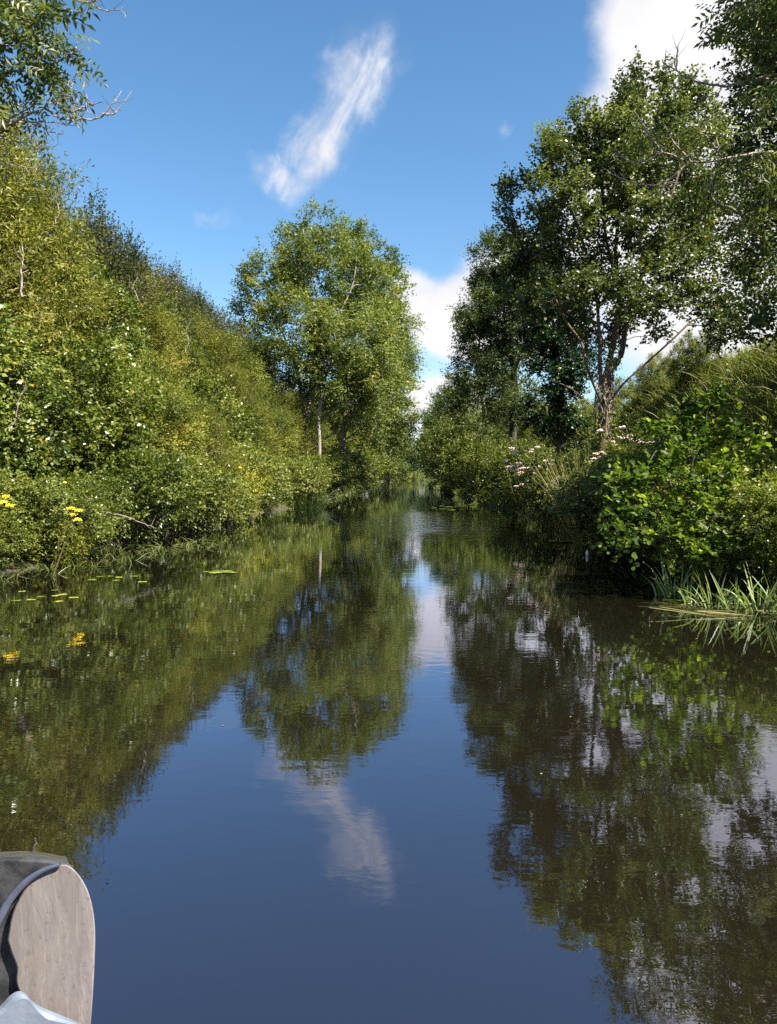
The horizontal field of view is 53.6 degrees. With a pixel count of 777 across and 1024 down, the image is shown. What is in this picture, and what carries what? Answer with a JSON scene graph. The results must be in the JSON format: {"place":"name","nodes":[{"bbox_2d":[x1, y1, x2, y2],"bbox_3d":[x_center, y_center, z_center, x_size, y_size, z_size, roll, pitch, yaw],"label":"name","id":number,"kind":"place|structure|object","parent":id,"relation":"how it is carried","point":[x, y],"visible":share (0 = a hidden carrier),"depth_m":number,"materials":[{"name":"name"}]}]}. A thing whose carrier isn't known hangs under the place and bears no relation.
{"place":"outdoors","nodes":[
{"label":"outdoors","id":0,"kind":"place"},
{"bbox_2d":[0,478,776,1023],"bbox_3d":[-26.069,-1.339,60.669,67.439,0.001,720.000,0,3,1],"label":"water","id":1,"kind":"structure","parent":0,"point":[344,758],"depth_m":4.39,"materials":[{"name":"liquid"}]},
{"bbox_2d":[0,851,94,1023],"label":"canal boat","id":2,"kind":"object","parent":1,"relation":"on","point":[47,942],"visible":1,"depth_m":0.83,"materials":[{"name":"brown wood"}]},
{"bbox_2d":[0,532,224,585],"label":"water weed","id":3,"kind":"object","parent":1,"relation":"in","point":[212,543],"visible":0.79,"depth_m":15.57,"materials":[{"name":"green plant"}]},
{"bbox_2d":[525,435,591,538],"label":"seedy weed","id":4,"kind":"object","parent":1,"relation":"on","point":[574,520],"visible":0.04,"depth_m":20.32,"materials":[{"name":"plant"}]},
{"bbox_2d":[533,446,632,544],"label":"seedy weed","id":5,"kind":"object","parent":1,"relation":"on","point":[572,523],"visible":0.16,"depth_m":18.50,"materials":[{"name":"plant"}]},
{"bbox_2d":[642,553,706,598],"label":"reed tuft","id":6,"kind":"object","parent":1,"relation":"in","point":[667,591],"visible":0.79,"depth_m":10.58,"materials":[{"name":"plant"}]},
{"bbox_2d":[676,576,702,604],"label":"reed tuft","id":7,"kind":"object","parent":1,"relation":"in","point":[685,599],"visible":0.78,"depth_m":9.94,"materials":[{"name":"plant"}]},
{"bbox_2d":[674,568,739,608],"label":"reed tuft","id":8,"kind":"object","parent":1,"relation":"in","point":[710,597],"visible":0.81,"depth_m":9.67,"materials":[{"name":"plant"}]},
{"bbox_2d":[642,590,776,622],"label":"reed straw","id":9,"kind":"object","parent":1,"relation":"on","point":[715,611],"visible":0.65,"depth_m":9.47,"materials":[{"name":"plant"}]},
{"bbox_2d":[707,570,761,611],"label":"reed tuft","id":10,"kind":"object","parent":1,"relation":"in","point":[722,602],"visible":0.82,"depth_m":9.54,"materials":[{"name":"plant"}]},
{"bbox_2d":[725,564,776,612],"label":"reed tuft","id":11,"kind":"object","parent":1,"relation":"in","point":[770,595],"visible":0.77,"depth_m":9.49,"materials":[{"name":"plant"}]},
{"bbox_2d":[750,572,776,611],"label":"reed tuft","id":12,"kind":"object","parent":1,"relation":"in","point":[771,601],"visible":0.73,"depth_m":9.38,"materials":[{"name":"plant"}]},
{"bbox_2d":[0,381,776,598],"bbox_3d":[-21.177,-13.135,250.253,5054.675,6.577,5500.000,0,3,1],"label":"ground","id":13,"kind":"structure","parent":0,"point":[17,562],"depth_m":17.74,"materials":[{"name":"soil"}]},
{"bbox_2d":[0,301,33,399],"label":"dogwood","id":14,"kind":"object","parent":13,"relation":"on","point":[4,344],"visible":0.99,"depth_m":14.97,"materials":[{"name":"green plant"}]},
{"bbox_2d":[0,510,45,566],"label":"bramble bush","id":15,"kind":"object","parent":13,"relation":"on","point":[27,540],"visible":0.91,"depth_m":13.30,"materials":[{"name":"green plant"}]},
{"bbox_2d":[0,499,57,562],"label":"bush","id":16,"kind":"object","parent":13,"relation":"on","point":[11,537],"visible":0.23,"depth_m":13.72,"materials":[{"name":"green plant"}]},
{"bbox_2d":[0,466,74,558],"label":"bramble bush","id":17,"kind":"object","parent":13,"relation":"on","point":[10,489],"visible":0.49,"depth_m":13.74,"materials":[{"name":"green plant"}]},
{"bbox_2d":[0,321,85,480],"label":"dogwood","id":18,"kind":"object","parent":13,"relation":"on","point":[29,452],"visible":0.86,"depth_m":16.32,"materials":[{"name":"green plant"}]},
{"bbox_2d":[0,63,107,381],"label":"willow bush","id":19,"kind":"object","parent":13,"relation":"on","point":[14,213],"visible":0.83,"depth_m":18.72,"materials":[{"name":"green plant"}]},
{"bbox_2d":[16,513,92,565],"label":"leafy bush","id":20,"kind":"object","parent":13,"relation":"on","point":[75,544],"visible":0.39,"depth_m":14.17,"materials":[{"name":"green plant"}]},
{"bbox_2d":[0,473,127,563],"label":"bramble bush","id":21,"kind":"object","parent":13,"relation":"on","point":[93,507],"visible":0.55,"depth_m":14.21,"materials":[{"name":"green plant"}]},
{"bbox_2d":[0,0,131,174],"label":"ash tree","id":22,"kind":"object","parent":13,"relation":"on","point":[14,11],"visible":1,"depth_m":7.25,"materials":[{"name":"green plant"}]},
{"bbox_2d":[50,507,82,575],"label":"yellow flower","id":23,"kind":"object","parent":13,"relation":"on","point":[75,519],"visible":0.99,"depth_m":12.68,"materials":[{"name":"green plant"}]},
{"bbox_2d":[0,94,139,393],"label":"willow bush","id":24,"kind":"object","parent":13,"relation":"on","point":[77,227],"visible":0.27,"depth_m":21.43,"materials":[{"name":"green plant"}]},
{"bbox_2d":[0,238,161,406],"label":"dogwood","id":25,"kind":"object","parent":13,"relation":"on","point":[131,346],"visible":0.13,"depth_m":24.66,"materials":[{"name":"green plant"}]},
{"bbox_2d":[37,470,138,545],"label":"bramble bush","id":26,"kind":"object","parent":13,"relation":"on","point":[106,487],"visible":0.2,"depth_m":17.01,"materials":[{"name":"green plant"}]},
{"bbox_2d":[0,312,176,481],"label":"leafy bush","id":27,"kind":"object","parent":13,"relation":"on","point":[100,432],"visible":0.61,"depth_m":19.38,"materials":[{"name":"green plant"}]},
{"bbox_2d":[18,177,173,379],"bbox_3d":[-11.102,-7.603,27.477,6.263,8.748,6.766,3,4,45],"label":"hawthorn","id":28,"kind":"object","parent":13,"relation":"on","point":[124,260],"visible":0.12,"depth_m":27.09,"materials":[{"name":"green plant"}]},
{"bbox_2d":[51,442,209,541],"bbox_3d":[-6.654,-0.408,19.528,4.138,2.784,4.672,-1,3,-17],"label":"bramble bush","id":29,"kind":"object","parent":13,"relation":"on","point":[151,472],"visible":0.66,"depth_m":18.86,"materials":[{"name":"green plant"}]},
{"bbox_2d":[57,338,218,493],"bbox_3d":[-7.777,-2.628,23.654,4.908,5.143,4.995,-3,4,-42],"label":"scrub bush","id":30,"kind":"object","parent":13,"relation":"on","point":[174,400],"visible":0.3,"depth_m":23.44,"materials":[{"name":"green plant"}]},
{"bbox_2d":[85,248,195,423],"bbox_3d":[-10.454,-6.020,28.552,6.396,7.351,7.454,0,3,-7],"label":"willow bush","id":31,"kind":"object","parent":13,"relation":"on","point":[159,332],"visible":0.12,"depth_m":27.92,"materials":[{"name":"green plant"}]},
{"bbox_2d":[91,216,201,365],"bbox_3d":[-11.429,-8.277,34.368,6.263,9.258,6.766,0,3,-2],"label":"hawthorn","id":32,"kind":"object","parent":13,"relation":"on","point":[168,284],"visible":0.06,"depth_m":34.01,"materials":[{"name":"green plant"}]},
{"bbox_2d":[123,289,210,415],"bbox_3d":[-10.509,-6.127,32.649,6.669,6.997,6.788,0,3,0],"label":"scrub bush","id":33,"kind":"object","parent":13,"relation":"on","point":[195,353],"visible":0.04,"depth_m":31.61,"materials":[{"name":"green plant"}]},
{"bbox_2d":[123,452,251,533],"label":"bramble bush","id":34,"kind":"object","parent":13,"relation":"on","point":[217,482],"visible":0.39,"depth_m":21.78,"materials":[{"name":"green plant"}]},
{"bbox_2d":[4,484,374,569],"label":"edge grass","id":35,"kind":"structure","parent":13,"relation":"on","point":[196,521],"depth_m":23.17,"materials":[{"name":"plant"}]},
{"bbox_2d":[152,252,228,357],"bbox_3d":[-11.504,-8.681,38.945,7.104,8.894,6.576,-2,3,-33],"label":"hawthorn","id":36,"kind":"object","parent":13,"relation":"on","point":[199,303],"visible":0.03,"depth_m":38.81,"materials":[{"name":"green plant"}]},
{"bbox_2d":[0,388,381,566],"bbox_3d":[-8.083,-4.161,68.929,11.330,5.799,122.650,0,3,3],"label":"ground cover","id":37,"kind":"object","parent":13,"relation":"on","point":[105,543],"visible":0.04,"depth_m":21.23,"materials":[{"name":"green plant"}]},
{"bbox_2d":[140,380,250,490],"bbox_3d":[-7.245,-2.230,27.117,4.647,4.656,3.987,2,4,40],"label":"willow bush","id":38,"kind":"object","parent":13,"relation":"on","point":[213,455],"visible":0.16,"depth_m":26.83,"materials":[{"name":"green plant"}]},
{"bbox_2d":[152,364,267,464],"bbox_3d":[-8.214,-3.367,31.694,6.424,5.625,6.870,1,3,14],"label":"leafy bush","id":39,"kind":"object","parent":13,"relation":"on","point":[208,382],"visible":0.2,"depth_m":31.05,"materials":[{"name":"green plant"}]},
{"bbox_2d":[174,269,255,377],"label":"hawthorn","id":40,"kind":"object","parent":13,"relation":"on","point":[223,319],"visible":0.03,"depth_m":44.23,"materials":[{"name":"green plant"}]},
{"bbox_2d":[181,306,253,413],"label":"willow bush","id":41,"kind":"object","parent":13,"relation":"on","point":[211,341],"visible":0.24,"depth_m":36.07,"materials":[{"name":"green plant"}]},
{"bbox_2d":[192,479,264,524],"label":"bramble bush","id":42,"kind":"object","parent":13,"relation":"on","point":[240,511],"visible":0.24,"depth_m":25.44,"materials":[{"name":"green plant"}]},
{"bbox_2d":[194,328,275,406],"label":"scrub bush","id":43,"kind":"object","parent":13,"relation":"on","point":[255,373],"visible":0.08,"depth_m":41.48,"materials":[{"name":"green plant"}]},
{"bbox_2d":[206,457,277,519],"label":"bush","id":44,"kind":"object","parent":13,"relation":"on","point":[252,479],"visible":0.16,"depth_m":27.94,"materials":[{"name":"green plant"}]},
{"bbox_2d":[194,358,290,468],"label":"willow bush","id":45,"kind":"object","parent":13,"relation":"on","point":[269,435],"visible":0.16,"depth_m":35.54,"materials":[{"name":"green plant"}]},
{"bbox_2d":[204,437,292,512],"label":"bramble bush","id":46,"kind":"object","parent":13,"relation":"on","point":[265,462],"visible":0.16,"depth_m":28.70,"materials":[{"name":"green plant"}]},
{"bbox_2d":[232,333,298,406],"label":"scrub bush","id":47,"kind":"object","parent":13,"relation":"on","point":[268,365],"visible":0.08,"depth_m":47.98,"materials":[{"name":"green plant"}]},
{"bbox_2d":[234,382,304,469],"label":"scrub bush","id":48,"kind":"object","parent":13,"relation":"on","point":[283,420],"visible":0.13,"depth_m":40.89,"materials":[{"name":"green plant"}]},
{"bbox_2d":[257,470,294,510],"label":"bramble bush","id":49,"kind":"object","parent":13,"relation":"on","point":[274,495],"visible":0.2,"depth_m":33.75,"materials":[{"name":"green plant"}]},
{"bbox_2d":[245,372,326,461],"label":"willow bush","id":50,"kind":"object","parent":13,"relation":"on","point":[290,406],"visible":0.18,"depth_m":46.56,"materials":[{"name":"green plant"}]},
{"bbox_2d":[252,456,333,505],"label":"bramble bush","id":51,"kind":"object","parent":13,"relation":"on","point":[309,475],"visible":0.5,"depth_m":38.62,"materials":[{"name":"green plant"}]},
{"bbox_2d":[274,470,337,507],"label":"broom bush","id":52,"kind":"object","parent":13,"relation":"on","point":[315,504],"visible":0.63,"depth_m":38.20,"materials":[{"name":"plant"}]},
{"bbox_2d":[275,401,338,459],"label":"scrub bush","id":53,"kind":"object","parent":13,"relation":"on","point":[313,415],"visible":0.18,"depth_m":56.01,"materials":[{"name":"green plant"}]},
{"bbox_2d":[279,372,357,453],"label":"scrub bush","id":54,"kind":"object","parent":13,"relation":"on","point":[348,442],"visible":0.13,"depth_m":64.59,"materials":[{"name":"green plant"}]},
{"bbox_2d":[220,194,417,459],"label":"ash tree","id":55,"kind":"object","parent":13,"relation":"on","point":[295,287],"visible":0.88,"depth_m":48.49,"materials":[{"name":"green plant"}]},
{"bbox_2d":[288,451,350,502],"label":"bramble bush","id":56,"kind":"object","parent":13,"relation":"on","point":[335,468],"visible":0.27,"depth_m":44.32,"materials":[{"name":"green plant"}]},
{"bbox_2d":[298,449,360,497],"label":"bramble bush","id":57,"kind":"object","parent":13,"relation":"on","point":[348,468],"visible":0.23,"depth_m":52.62,"materials":[{"name":"green plant"}]},
{"bbox_2d":[290,298,383,460],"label":"ash tree","id":58,"kind":"object","parent":13,"relation":"on","point":[329,393],"visible":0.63,"depth_m":46.40,"materials":[{"name":"green plant"}]},
{"bbox_2d":[300,376,387,489],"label":"scrub bush","id":59,"kind":"object","parent":13,"relation":"on","point":[356,440],"visible":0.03,"depth_m":77.85,"materials":[{"name":"green plant"}]},
{"bbox_2d":[331,447,373,493],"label":"bramble bush","id":60,"kind":"object","parent":13,"relation":"on","point":[360,463],"visible":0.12,"depth_m":62.55,"materials":[{"name":"green plant"}]},
{"bbox_2d":[350,446,388,490],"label":"bramble bush","id":61,"kind":"object","parent":13,"relation":"on","point":[373,461],"visible":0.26,"depth_m":75.19,"materials":[{"name":"green plant"}]},
{"bbox_2d":[326,215,429,491],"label":"ash tree","id":62,"kind":"object","parent":13,"relation":"on","point":[359,232],"visible":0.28,"depth_m":60.23,"materials":[{"name":"green plant"}]},
{"bbox_2d":[353,413,411,484],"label":"tree","id":63,"kind":"object","parent":13,"relation":"on","point":[398,474],"visible":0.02,"depth_m":118.17,"materials":[{"name":"green plant"}]},
{"bbox_2d":[364,446,403,487],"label":"bramble bush","id":64,"kind":"object","parent":13,"relation":"on","point":[394,468],"visible":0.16,"depth_m":91.28,"materials":[{"name":"green plant"}]},
{"bbox_2d":[357,326,425,487],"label":"ash tree","id":65,"kind":"object","parent":13,"relation":"on","point":[415,415],"visible":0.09,"depth_m":79.50,"materials":[{"name":"green plant"}]},
{"bbox_2d":[403,411,424,479],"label":"tree","id":66,"kind":"object","parent":13,"relation":"on","point":[412,462],"visible":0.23,"depth_m":208.00,"materials":[{"name":"green plant"}]},
{"bbox_2d":[410,392,445,479],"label":"tree","id":67,"kind":"object","parent":13,"relation":"on","point":[425,466],"visible":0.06,"depth_m":111.16,"materials":[{"name":"green plant"}]},
{"bbox_2d":[415,372,472,469],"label":"alder tree","id":68,"kind":"object","parent":13,"relation":"on","point":[433,417],"visible":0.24,"depth_m":73.36,"materials":[{"name":"plant"}]},
{"bbox_2d":[409,412,491,481],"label":"leafy bush","id":69,"kind":"object","parent":13,"relation":"on","point":[425,461],"visible":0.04,"depth_m":80.80,"materials":[{"name":"green plant"}]},
{"bbox_2d":[425,382,475,482],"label":"tree","id":70,"kind":"object","parent":13,"relation":"on","point":[438,393],"visible":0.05,"depth_m":93.61,"materials":[{"name":"green plant"}]},
{"bbox_2d":[415,410,501,488],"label":"leafy bush","id":71,"kind":"object","parent":13,"relation":"on","point":[432,445],"visible":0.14,"depth_m":65.17,"materials":[{"name":"green plant"}]},
{"bbox_2d":[429,433,500,498],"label":"leafy bush","id":72,"kind":"object","parent":13,"relation":"on","point":[459,458],"visible":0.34,"depth_m":51.15,"materials":[{"name":"green plant"}]},
{"bbox_2d":[432,302,524,486],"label":"alder tree","id":73,"kind":"object","parent":13,"relation":"on","point":[471,425],"visible":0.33,"depth_m":53.16,"materials":[{"name":"green plant"}]},
{"bbox_2d":[448,435,518,502],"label":"leafy bush","id":74,"kind":"object","parent":13,"relation":"on","point":[478,459],"visible":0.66,"depth_m":42.35,"materials":[{"name":"green plant"}]},
{"bbox_2d":[439,221,565,448],"bbox_3d":[6.035,-7.712,39.142,5.918,14.476,6.754,2,4,40],"label":"alder tree","id":75,"kind":"object","parent":13,"relation":"on","point":[484,321],"visible":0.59,"depth_m":38.28,"materials":[{"name":"green plant"}]},
{"bbox_2d":[488,462,537,512],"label":"leafy bush","id":76,"kind":"object","parent":13,"relation":"on","point":[505,499],"visible":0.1,"depth_m":32.52,"materials":[{"name":"green plant"}]},
{"bbox_2d":[502,447,529,523],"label":"pink flower","id":77,"kind":"object","parent":13,"relation":"on","point":[521,490],"visible":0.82,"depth_m":25.90,"materials":[{"name":"green plant"}]},
{"bbox_2d":[481,436,556,492],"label":"leafy bush","id":78,"kind":"object","parent":13,"relation":"on","point":[523,453],"visible":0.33,"depth_m":35.28,"materials":[{"name":"green plant"}]},
{"bbox_2d":[496,386,552,458],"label":"scrub bush","id":79,"kind":"object","parent":13,"relation":"on","point":[539,408],"visible":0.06,"depth_m":60.61,"materials":[{"name":"green plant"}]},
{"bbox_2d":[517,407,555,457],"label":"scrub bush","id":80,"kind":"object","parent":13,"relation":"on","point":[528,433],"visible":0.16,"depth_m":50.96,"materials":[{"name":"green plant"}]},
{"bbox_2d":[495,453,582,521],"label":"bramble bush","id":81,"kind":"object","parent":13,"relation":"on","point":[509,487],"visible":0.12,"depth_m":26.50,"materials":[{"name":"green plant"}]},
{"bbox_2d":[527,446,552,525],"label":"pink flower","id":82,"kind":"object","parent":13,"relation":"on","point":[532,451],"visible":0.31,"depth_m":24.82,"materials":[{"name":"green plant"}]},
{"bbox_2d":[507,255,602,457],"bbox_3d":[6.711,-5.452,30.901,3.844,10.279,4.601,0,3,1],"label":"ivy clad tree","id":83,"kind":"object","parent":13,"relation":"on","point":[560,412],"visible":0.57,"depth_m":30.28,"materials":[{"name":"green plant"}]},
{"bbox_2d":[514,449,596,529],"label":"bramble bush","id":84,"kind":"object","parent":13,"relation":"on","point":[536,489],"visible":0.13,"depth_m":22.49,"materials":[{"name":"green plant"}]},
{"bbox_2d":[527,467,585,532],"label":"seedy weed","id":85,"kind":"object","parent":13,"relation":"on","point":[554,520],"visible":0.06,"depth_m":22.44,"materials":[{"name":"plant"}]},
{"bbox_2d":[536,445,596,476],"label":"leafy bush","id":86,"kind":"object","parent":13,"relation":"on","point":[573,452],"depth_m":24.70,"materials":[{"name":"green plant"}]},
{"bbox_2d":[542,396,597,457],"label":"scrub bush","id":87,"kind":"object","parent":13,"relation":"on","point":[587,411],"visible":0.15,"depth_m":37.14,"materials":[{"name":"green plant"}]},
{"bbox_2d":[542,447,657,548],"bbox_3d":[5.309,-0.297,17.709,3.641,2.450,4.111,2,4,37],"label":"bramble bush","id":88,"kind":"object","parent":13,"relation":"on","point":[573,490],"visible":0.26,"depth_m":17.02,"materials":[{"name":"green plant"}]},
{"bbox_2d":[424,478,776,601],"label":"edge grass","id":89,"kind":"structure","parent":13,"relation":"on","point":[445,490],"depth_m":36.55,"materials":[{"name":"plant"}]},
{"bbox_2d":[431,348,776,590],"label":"ground cover","id":90,"kind":"object","parent":13,"relation":"on","point":[756,576],"visible":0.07,"depth_m":20.73,"materials":[{"name":"green plant"}]},
{"bbox_2d":[572,435,656,533],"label":"leafy bush","id":91,"kind":"object","parent":90,"relation":"on","point":[618,449],"depth_m":18.73,"materials":[{"name":"green plant"}]},
{"bbox_2d":[591,375,641,425],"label":"scrub bush","id":92,"kind":"object","parent":13,"relation":"on","point":[622,395],"visible":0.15,"depth_m":39.02,"materials":[{"name":"green plant"}]},
{"bbox_2d":[484,45,776,455],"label":"alder tree","id":93,"kind":"object","parent":13,"relation":"on","point":[559,146],"visible":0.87,"depth_m":20.51,"materials":[{"name":"green plant"}]},
{"bbox_2d":[632,350,681,398],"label":"scrub bush","id":94,"kind":"object","parent":13,"relation":"on","point":[644,378],"visible":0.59,"depth_m":30.28,"materials":[{"name":"green plant"}]},
{"bbox_2d":[586,413,743,544],"bbox_3d":[6.247,-0.708,16.826,3.664,3.000,3.426,0,3,9],"label":"leafy bush","id":95,"kind":"object","parent":13,"relation":"on","point":[637,436],"visible":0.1,"depth_m":16.85,"materials":[{"name":"green plant"}]},
{"bbox_2d":[575,330,776,471],"bbox_3d":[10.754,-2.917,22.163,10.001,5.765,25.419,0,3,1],"label":"slope grass","id":96,"kind":"structure","parent":13,"relation":"on","point":[742,366],"depth_m":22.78,"materials":[{"name":"plant"}]},
{"bbox_2d":[579,447,776,555],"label":"bramble bush","id":97,"kind":"object","parent":13,"relation":"on","point":[598,474],"visible":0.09,"depth_m":15.24,"materials":[{"name":"green plant"}]},
{"bbox_2d":[587,377,776,591],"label":"young alder","id":98,"kind":"object","parent":13,"relation":"on","point":[642,474],"visible":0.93,"depth_m":10.59,"materials":[{"name":"green plant"}]},
{"bbox_2d":[597,0,776,328],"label":"ash tree","id":99,"kind":"object","parent":13,"relation":"on","point":[766,11],"visible":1,"depth_m":10.34,"materials":[{"name":"green plant"}]},
{"bbox_2d":[660,329,733,392],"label":"scrub bush","id":100,"kind":"object","parent":13,"relation":"on","point":[693,350],"visible":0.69,"depth_m":26.28,"materials":[{"name":"green plant"}]},
{"bbox_2d":[637,455,776,578],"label":"bramble bush","id":101,"kind":"object","parent":13,"relation":"on","point":[667,488],"visible":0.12,"depth_m":12.24,"materials":[{"name":"green plant"}]},
{"bbox_2d":[682,472,776,587],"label":"bramble bush","id":102,"kind":"object","parent":13,"relation":"on","point":[737,491],"visible":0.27,"depth_m":10.50,"materials":[{"name":"green plant"}]},
{"bbox_2d":[701,0,776,357],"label":"shade tree","id":103,"kind":"object","parent":13,"relation":"on","point":[760,321],"visible":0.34,"depth_m":12.71,"materials":[{"name":"green plant"}]},
{"bbox_2d":[709,475,776,590],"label":"bramble bush","id":104,"kind":"object","parent":13,"relation":"on","point":[767,519],"visible":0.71,"depth_m":10.00,"materials":[{"name":"green plant"}]},
{"bbox_2d":[0,0,776,457],"label":"sky","id":105,"kind":"structure","parent":0,"point":[404,115],"materials":[{"name":"blue"}]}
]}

